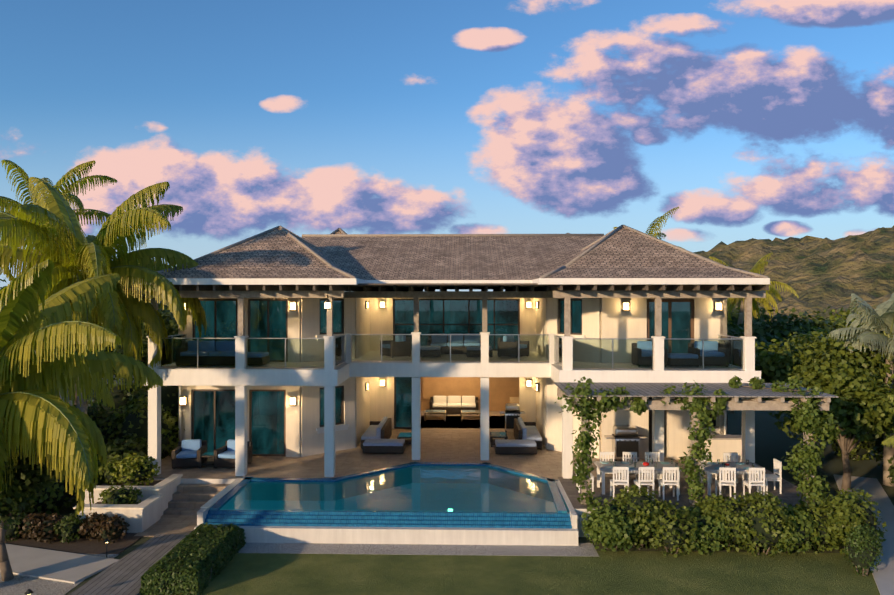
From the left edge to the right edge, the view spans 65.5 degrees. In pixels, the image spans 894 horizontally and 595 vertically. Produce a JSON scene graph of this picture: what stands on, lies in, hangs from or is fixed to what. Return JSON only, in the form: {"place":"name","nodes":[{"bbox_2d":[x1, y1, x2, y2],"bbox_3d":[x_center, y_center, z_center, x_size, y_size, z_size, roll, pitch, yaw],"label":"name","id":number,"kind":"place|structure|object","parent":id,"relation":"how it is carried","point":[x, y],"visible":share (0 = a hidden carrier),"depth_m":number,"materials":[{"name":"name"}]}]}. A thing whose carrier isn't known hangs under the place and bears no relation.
{"place":"outdoors","nodes":[
{"label":"outdoors","id":0,"kind":"place"},
{"bbox_2d":[223,466,555,511],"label":"pool water","id":1,"kind":"structure","parent":0,"point":[437,481],"depth_m":20.64,"materials":[{"name":"blue liquid"}]},
{"bbox_2d":[0,0,893,299],"label":"sky","id":2,"kind":"structure","parent":0,"point":[756,119],"materials":[{"name":"blue"}]},
{"bbox_2d":[14,301,893,594],"bbox_3d":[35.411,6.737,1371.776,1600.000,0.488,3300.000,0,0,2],"label":"ground","id":3,"kind":"structure","parent":0,"point":[772,441],"depth_m":27.18,"materials":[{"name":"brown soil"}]},
{"bbox_2d":[2,442,38,462],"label":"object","id":4,"kind":"object","parent":3,"relation":"on","point":[19,451],"visible":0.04,"depth_m":22.26,"materials":[{"name":"green plant"}]},
{"bbox_2d":[25,460,78,515],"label":"bush","id":5,"kind":"object","parent":3,"relation":"on","point":[57,496],"visible":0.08,"depth_m":20.56,"materials":[{"name":"green plant"}]},
{"bbox_2d":[0,160,133,353],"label":"palm tree","id":6,"kind":"object","parent":3,"relation":"on","point":[9,205],"visible":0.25,"depth_m":25.61,"materials":[{"name":"green plant"}]},
{"bbox_2d":[34,336,113,354],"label":"tree","id":7,"kind":"object","parent":3,"relation":"on","point":[72,345],"visible":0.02,"depth_m":27.95,"materials":[{"name":"green plant"}]},
{"bbox_2d":[72,312,123,405],"bbox_3d":[-20.003,2.767,36.780,8.558,7.472,7.303,0,0,2],"label":"tree","id":8,"kind":"object","parent":3,"relation":"on","point":[75,402],"depth_m":36.56,"materials":[{"name":"green plant"}]},
{"bbox_2d":[74,402,123,478],"bbox_3d":[-12.697,5.218,24.920,2.839,2.994,3.006,0,0,2],"label":"bush","id":9,"kind":"object","parent":3,"relation":"on","point":[100,418],"visible":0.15,"depth_m":24.42,"materials":[{"name":"green plant"}]},
{"bbox_2d":[0,177,206,495],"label":"palm tree","id":10,"kind":"object","parent":3,"relation":"on","point":[69,249],"visible":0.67,"depth_m":21.17,"materials":[{"name":"green plant"}]},
{"bbox_2d":[76,374,147,420],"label":"bush","id":11,"kind":"object","parent":3,"relation":"on","point":[120,396],"visible":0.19,"depth_m":26.96,"materials":[{"name":"green plant"}]},
{"bbox_2d":[5,474,228,553],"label":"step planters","id":12,"kind":"object","parent":3,"relation":"on","point":[172,504],"visible":0.58,"depth_m":19.66,"materials":[{"name":"concrete"}]},
{"bbox_2d":[98,454,123,485],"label":"planter shrub","id":13,"kind":"object","parent":12,"relation":"on","point":[107,470],"visible":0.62,"depth_m":21.26,"materials":[{"name":"green plant"}]},
{"bbox_2d":[98,485,142,503],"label":"planter shrub","id":14,"kind":"object","parent":12,"relation":"on","point":[124,495],"visible":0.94,"depth_m":19.73,"materials":[{"name":"green plant"}]},
{"bbox_2d":[112,453,159,485],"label":"planter shrub","id":15,"kind":"object","parent":12,"relation":"on","point":[137,470],"visible":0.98,"depth_m":20.97,"materials":[{"name":"green plant"}]},
{"bbox_2d":[97,433,147,484],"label":"bush","id":16,"kind":"object","parent":3,"relation":"on","point":[131,445],"visible":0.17,"depth_m":22.83,"materials":[{"name":"green plant"}]},
{"bbox_2d":[69,534,185,594],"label":"boardwalk","id":17,"kind":"structure","parent":3,"relation":"on","point":[123,575],"depth_m":16.34,"materials":[{"name":"wood"}]},
{"bbox_2d":[106,298,174,363],"bbox_3d":[-13.319,2.967,33.721,7.439,7.064,8.550,0,0,2],"label":"tree","id":18,"kind":"object","parent":3,"relation":"on","point":[160,309],"depth_m":31.69,"materials":[{"name":"green plant"}]},
{"bbox_2d":[104,306,177,383],"bbox_3d":[-11.477,3.296,29.220,5.765,6.390,5.338,0,0,2],"label":"tree","id":19,"kind":"object","parent":3,"relation":"on","point":[172,327],"visible":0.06,"depth_m":28.37,"materials":[{"name":"green plant"}]},
{"bbox_2d":[104,395,184,458],"bbox_3d":[-10.917,5.132,25.043,2.703,3.254,2.678,0,0,35],"label":"bush","id":20,"kind":"object","parent":3,"relation":"on","point":[135,420],"visible":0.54,"depth_m":24.62,"materials":[{"name":"green plant"}]},
{"bbox_2d":[122,381,177,455],"bbox_3d":[-11.171,4.790,27.311,3.142,4.060,3.145,0,0,2],"label":"bush","id":21,"kind":"object","parent":3,"relation":"on","point":[169,397],"visible":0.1,"depth_m":26.66,"materials":[{"name":"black plant"}]},
{"bbox_2d":[0,517,598,594],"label":"paving","id":22,"kind":"structure","parent":3,"relation":"on","point":[18,585],"depth_m":17.72,"materials":[{"name":"grey stone"}]},
{"bbox_2d":[5,513,24,541],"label":"shrub","id":23,"kind":"object","parent":22,"relation":"on","point":[12,533],"visible":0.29,"depth_m":18.47,"materials":[{"name":"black plant"}]},
{"bbox_2d":[0,446,59,581],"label":"tree","id":24,"kind":"object","parent":22,"relation":"on","point":[27,481],"visible":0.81,"depth_m":15.56,"materials":[{"name":"green plant"}]},
{"bbox_2d":[18,512,49,539],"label":"red shrub","id":25,"kind":"object","parent":22,"relation":"on","point":[34,519],"visible":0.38,"depth_m":18.55,"materials":[{"name":"black plant"}]},
{"bbox_2d":[28,513,61,543],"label":"red shrub","id":26,"kind":"object","parent":22,"relation":"on","point":[45,529],"visible":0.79,"depth_m":18.27,"materials":[{"name":"black plant"}]},
{"bbox_2d":[24,538,109,594],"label":"path lights","id":27,"kind":"object","parent":22,"relation":"on","point":[30,591],"visible":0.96,"depth_m":17.18,"materials":[{"name":"grey metal"}]},
{"bbox_2d":[53,513,84,543],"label":"shrub","id":28,"kind":"object","parent":22,"relation":"on","point":[68,527],"visible":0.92,"depth_m":18.33,"materials":[{"name":"green plant"}]},
{"bbox_2d":[0,259,162,516],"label":"palm tree","id":29,"kind":"object","parent":22,"relation":"on","point":[40,417],"visible":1,"depth_m":14.98,"materials":[{"name":"green plant"}]},
{"bbox_2d":[78,511,107,540],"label":"red shrub","id":30,"kind":"object","parent":22,"relation":"on","point":[90,524],"visible":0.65,"depth_m":18.46,"materials":[{"name":"black plant"}]},
{"bbox_2d":[95,514,129,543],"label":"red shrub","id":31,"kind":"object","parent":22,"relation":"on","point":[112,528],"visible":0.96,"depth_m":18.30,"materials":[{"name":"black plant"}]},
{"bbox_2d":[139,522,245,594],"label":"hedge","id":32,"kind":"object","parent":22,"relation":"on","point":[192,559],"visible":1,"depth_m":15.88,"materials":[{"name":"green plant"}]},
{"bbox_2d":[194,462,577,545],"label":"pool","id":33,"kind":"structure","parent":3,"relation":"on","point":[557,526],"depth_m":18.72,"materials":[{"name":"liquid"}]},
{"bbox_2d":[6,475,893,594],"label":"concrete paths","id":34,"kind":"structure","parent":3,"relation":"on","point":[61,566],"depth_m":17.09,"materials":[{"name":"grey concrete"}]},
{"bbox_2d":[144,298,760,501],"bbox_3d":[0.399,3.282,28.506,20.800,6.998,13.450,0,0,2],"label":"house shell","id":35,"kind":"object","parent":3,"relation":"on","point":[493,387],"visible":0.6,"depth_m":24.61},
{"bbox_2d":[131,283,768,336],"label":"rafters","id":36,"kind":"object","parent":35,"relation":"attached to","point":[657,292],"visible":0.9,"depth_m":22.29,"materials":[{"name":"wood"}]},
{"bbox_2d":[179,299,722,456],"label":"house windows","id":37,"kind":"structure","parent":35,"relation":"in","point":[213,417],"depth_m":25.15,"materials":[{"name":"teal glass"}]},
{"bbox_2d":[133,225,769,289],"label":"roof","id":38,"kind":"structure","parent":35,"relation":"on","point":[620,254],"depth_m":23.89,"materials":[{"name":"grey tile"}]},
{"bbox_2d":[159,334,743,369],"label":"balcony rails","id":39,"kind":"object","parent":35,"relation":"attached to","point":[733,345],"visible":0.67,"depth_m":22.47,"materials":[{"name":"clear glass"}]},
{"bbox_2d":[176,335,728,366],"bbox_3d":[0.212,1.916,26.173,18.650,0.830,5.825,0,0,2],"label":"balcony furniture","id":40,"kind":"object","parent":35,"relation":"on","point":[471,341],"visible":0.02,"depth_m":24.10,"materials":[{"name":"grey wicker"}]},
{"bbox_2d":[424,396,518,421],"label":"living room pieces","id":41,"kind":"object","parent":35,"relation":"on","point":[444,405],"visible":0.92,"depth_m":33.99,"materials":[{"name":"beige fabric"}]},
{"bbox_2d":[579,496,639,551],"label":"hedge","id":42,"kind":"object","parent":3,"relation":"on","point":[608,525],"visible":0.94,"depth_m":17.32,"materials":[{"name":"green plant"}]},
{"bbox_2d":[611,484,665,549],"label":"hedge","id":43,"kind":"object","parent":3,"relation":"on","point":[642,506],"visible":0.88,"depth_m":17.59,"materials":[{"name":"green plant"}]},
{"bbox_2d":[613,206,685,249],"bbox_3d":[11.133,0.635,39.356,5.545,11.705,5.288,0,0,20],"label":"palm tree","id":44,"kind":"object","parent":3,"relation":"on","point":[659,225],"visible":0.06,"depth_m":39.41,"materials":[{"name":"green plant"}]},
{"bbox_2d":[645,500,703,556],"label":"hedge","id":45,"kind":"object","parent":3,"relation":"on","point":[674,528],"visible":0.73,"depth_m":17.20,"materials":[{"name":"green plant"}]},
{"bbox_2d":[558,477,826,537],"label":"dining deck","id":46,"kind":"structure","parent":3,"relation":"on","point":[788,496],"depth_m":20.52,"materials":[{"name":"beige stone"}]},
{"bbox_2d":[576,452,781,500],"bbox_3d":[6.817,5.261,20.558,5.910,0.940,1.992,0,0,2],"label":"dining set","id":47,"kind":"object","parent":46,"relation":"on","point":[625,468],"visible":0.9,"depth_m":20.20,"materials":[{"name":"white wood"}]},
{"bbox_2d":[554,382,838,505],"bbox_3d":[7.019,4.206,21.581,7.300,3.050,5.350,0,0,2],"label":"pergola","id":48,"kind":"object","parent":46,"relation":"on","point":[644,391],"visible":0.58,"depth_m":19.23,"materials":[{"name":"paint"}]},
{"bbox_2d":[568,387,606,506],"bbox_3d":[3.885,4.577,19.250,1.054,4.291,0.963,0,0,-34],"label":"vine stem","id":49,"kind":"object","parent":48,"relation":"attached to","point":[586,437],"visible":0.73,"depth_m":19.10,"materials":[{"name":"green plant"}]},
{"bbox_2d":[555,376,647,415],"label":"vine stem","id":50,"kind":"object","parent":48,"relation":"attached to","point":[638,406],"visible":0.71,"depth_m":19.09,"materials":[{"name":"green plant"}]},
{"bbox_2d":[728,375,823,399],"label":"vine stem","id":51,"kind":"object","parent":48,"relation":"on","point":[756,383],"visible":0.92,"depth_m":19.91,"materials":[{"name":"green plant"}]},
{"bbox_2d":[679,380,716,501],"bbox_3d":[6.944,4.389,19.180,1.039,4.170,1.078,0,0,2],"label":"vine stem","id":52,"kind":"object","parent":3,"relation":"on","point":[702,437],"visible":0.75,"depth_m":19.03,"materials":[{"name":"green plant"}]},
{"bbox_2d":[660,385,728,414],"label":"vine stem","id":53,"kind":"object","parent":52,"relation":"attached to","point":[720,403],"visible":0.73,"depth_m":19.08,"materials":[{"name":"green plant"}]},
{"bbox_2d":[683,505,730,554],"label":"hedge","id":54,"kind":"object","parent":3,"relation":"on","point":[710,536],"visible":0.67,"depth_m":17.27,"materials":[{"name":"green plant"}]},
{"bbox_2d":[694,493,756,551],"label":"hedge","id":55,"kind":"object","parent":3,"relation":"on","point":[727,511],"visible":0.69,"depth_m":17.52,"materials":[{"name":"green plant"}]},
{"bbox_2d":[709,252,798,413],"bbox_3d":[16.416,1.969,39.352,5.247,9.058,4.673,0,0,2],"label":"palm tree","id":56,"kind":"object","parent":3,"relation":"on","point":[738,302],"visible":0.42,"depth_m":38.91,"materials":[{"name":"green plant"}]},
{"bbox_2d":[727,303,782,328],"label":"tree","id":57,"kind":"object","parent":3,"relation":"on","point":[734,314],"visible":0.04,"depth_m":45.60,"materials":[{"name":"green plant"}]},
{"bbox_2d":[727,318,790,433],"bbox_3d":[12.936,3.565,32.389,6.133,5.876,5.256,0,0,29],"label":"tree","id":58,"kind":"object","parent":3,"relation":"on","point":[733,329],"visible":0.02,"depth_m":31.88,"materials":[{"name":"green plant"}]},
{"bbox_2d":[735,490,797,556],"bbox_3d":[7.976,5.705,17.647,1.493,1.675,1.835,0,0,2],"label":"hedge","id":59,"kind":"object","parent":3,"relation":"on","point":[769,518],"visible":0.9,"depth_m":17.17,"materials":[{"name":"green plant"}]},
{"bbox_2d":[739,307,849,426],"bbox_3d":[17.737,3.486,34.825,7.487,6.017,5.930,0,0,2],"label":"tree","id":60,"kind":"object","parent":3,"relation":"on","point":[779,324],"visible":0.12,"depth_m":33.88,"materials":[{"name":"green plant"}]},
{"bbox_2d":[771,505,820,554],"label":"hedge","id":61,"kind":"object","parent":3,"relation":"on","point":[799,539],"visible":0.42,"depth_m":17.23,"materials":[{"name":"green plant"}]},
{"bbox_2d":[781,388,841,507],"bbox_3d":[9.983,4.633,18.987,1.543,4.284,1.123,0,0,2],"label":"vine stem","id":62,"kind":"object","parent":3,"relation":"on","point":[806,420],"visible":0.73,"depth_m":18.84,"materials":[{"name":"green plant"}]},
{"bbox_2d":[735,325,893,415],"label":"tree","id":63,"kind":"object","parent":3,"relation":"on","point":[771,364],"visible":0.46,"depth_m":24.84,"materials":[{"name":"green plant"}]},
{"bbox_2d":[787,503,846,553],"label":"hedge","id":64,"kind":"object","parent":3,"relation":"on","point":[822,532],"visible":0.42,"depth_m":17.39,"materials":[{"name":"green plant"}]},
{"bbox_2d":[768,361,893,489],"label":"tree","id":65,"kind":"object","parent":3,"relation":"on","point":[858,405],"visible":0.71,"depth_m":22.38,"materials":[{"name":"green plant"}]},
{"bbox_2d":[807,305,867,334],"bbox_3d":[22.838,3.449,38.038,5.918,6.102,7.370,0,0,2],"label":"tree","id":66,"kind":"object","parent":3,"relation":"on","point":[841,323],"visible":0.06,"depth_m":37.73,"materials":[{"name":"green plant"}]},
{"bbox_2d":[825,429,876,460],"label":"shrub","id":67,"kind":"object","parent":3,"relation":"on","point":[863,448],"visible":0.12,"depth_m":27.46,"materials":[{"name":"green plant"}]},
{"bbox_2d":[819,488,886,554],"bbox_3d":[10.197,5.693,17.536,1.545,1.684,1.752,0,0,2],"label":"hedge","id":68,"kind":"object","parent":3,"relation":"on","point":[850,511],"visible":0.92,"depth_m":17.18,"materials":[{"name":"green plant"}]},
{"bbox_2d":[829,292,893,485],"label":"palm tree","id":69,"kind":"object","parent":3,"relation":"on","point":[874,329],"visible":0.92,"depth_m":23.82,"materials":[{"name":"green plant"}]},
{"bbox_2d":[869,433,883,465],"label":"shrub","id":70,"kind":"object","parent":3,"relation":"on","point":[877,442],"visible":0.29,"depth_m":26.11,"materials":[{"name":"green plant"}]},
{"bbox_2d":[882,395,893,447],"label":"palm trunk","id":71,"kind":"object","parent":3,"relation":"on","point":[889,440],"visible":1,"depth_m":19.78,"materials":[{"name":"green plant"}]},
{"bbox_2d":[887,455,893,484],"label":"shrub","id":72,"kind":"object","parent":3,"relation":"on","point":[891,470],"visible":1,"depth_m":22.40,"materials":[{"name":"green plant"}]},
{"bbox_2d":[153,415,772,479],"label":"patio paving","id":73,"kind":"structure","parent":0,"point":[446,444],"depth_m":24.58,"materials":[{"name":"stone"}]},
{"bbox_2d":[172,417,542,468],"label":"lounge chairs","id":74,"kind":"object","parent":73,"relation":"on","point":[376,436],"visible":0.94,"depth_m":25.33,"materials":[{"name":"grey fabric"}]},
{"bbox_2d":[500,403,741,461],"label":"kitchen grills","id":75,"kind":"object","parent":73,"relation":"on","point":[625,438],"visible":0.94,"depth_m":23.98,"materials":[{"name":"grey metal"}]},
{"bbox_2d":[140,551,879,594],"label":"lawn","id":76,"kind":"structure","parent":0,"point":[660,573],"depth_m":16.20,"materials":[{"name":"green plant"}]},
{"bbox_2d":[842,525,882,575],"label":"round shrub","id":77,"kind":"object","parent":76,"relation":"on","point":[863,552],"visible":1,"depth_m":16.11,"materials":[{"name":"green plant"}]},
{"bbox_2d":[693,226,893,327],"bbox_3d":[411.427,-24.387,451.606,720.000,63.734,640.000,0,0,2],"label":"hill","id":78,"kind":"structure","parent":0,"point":[816,274],"depth_m":221.11,"materials":[{"name":"green plant"}]}
]}

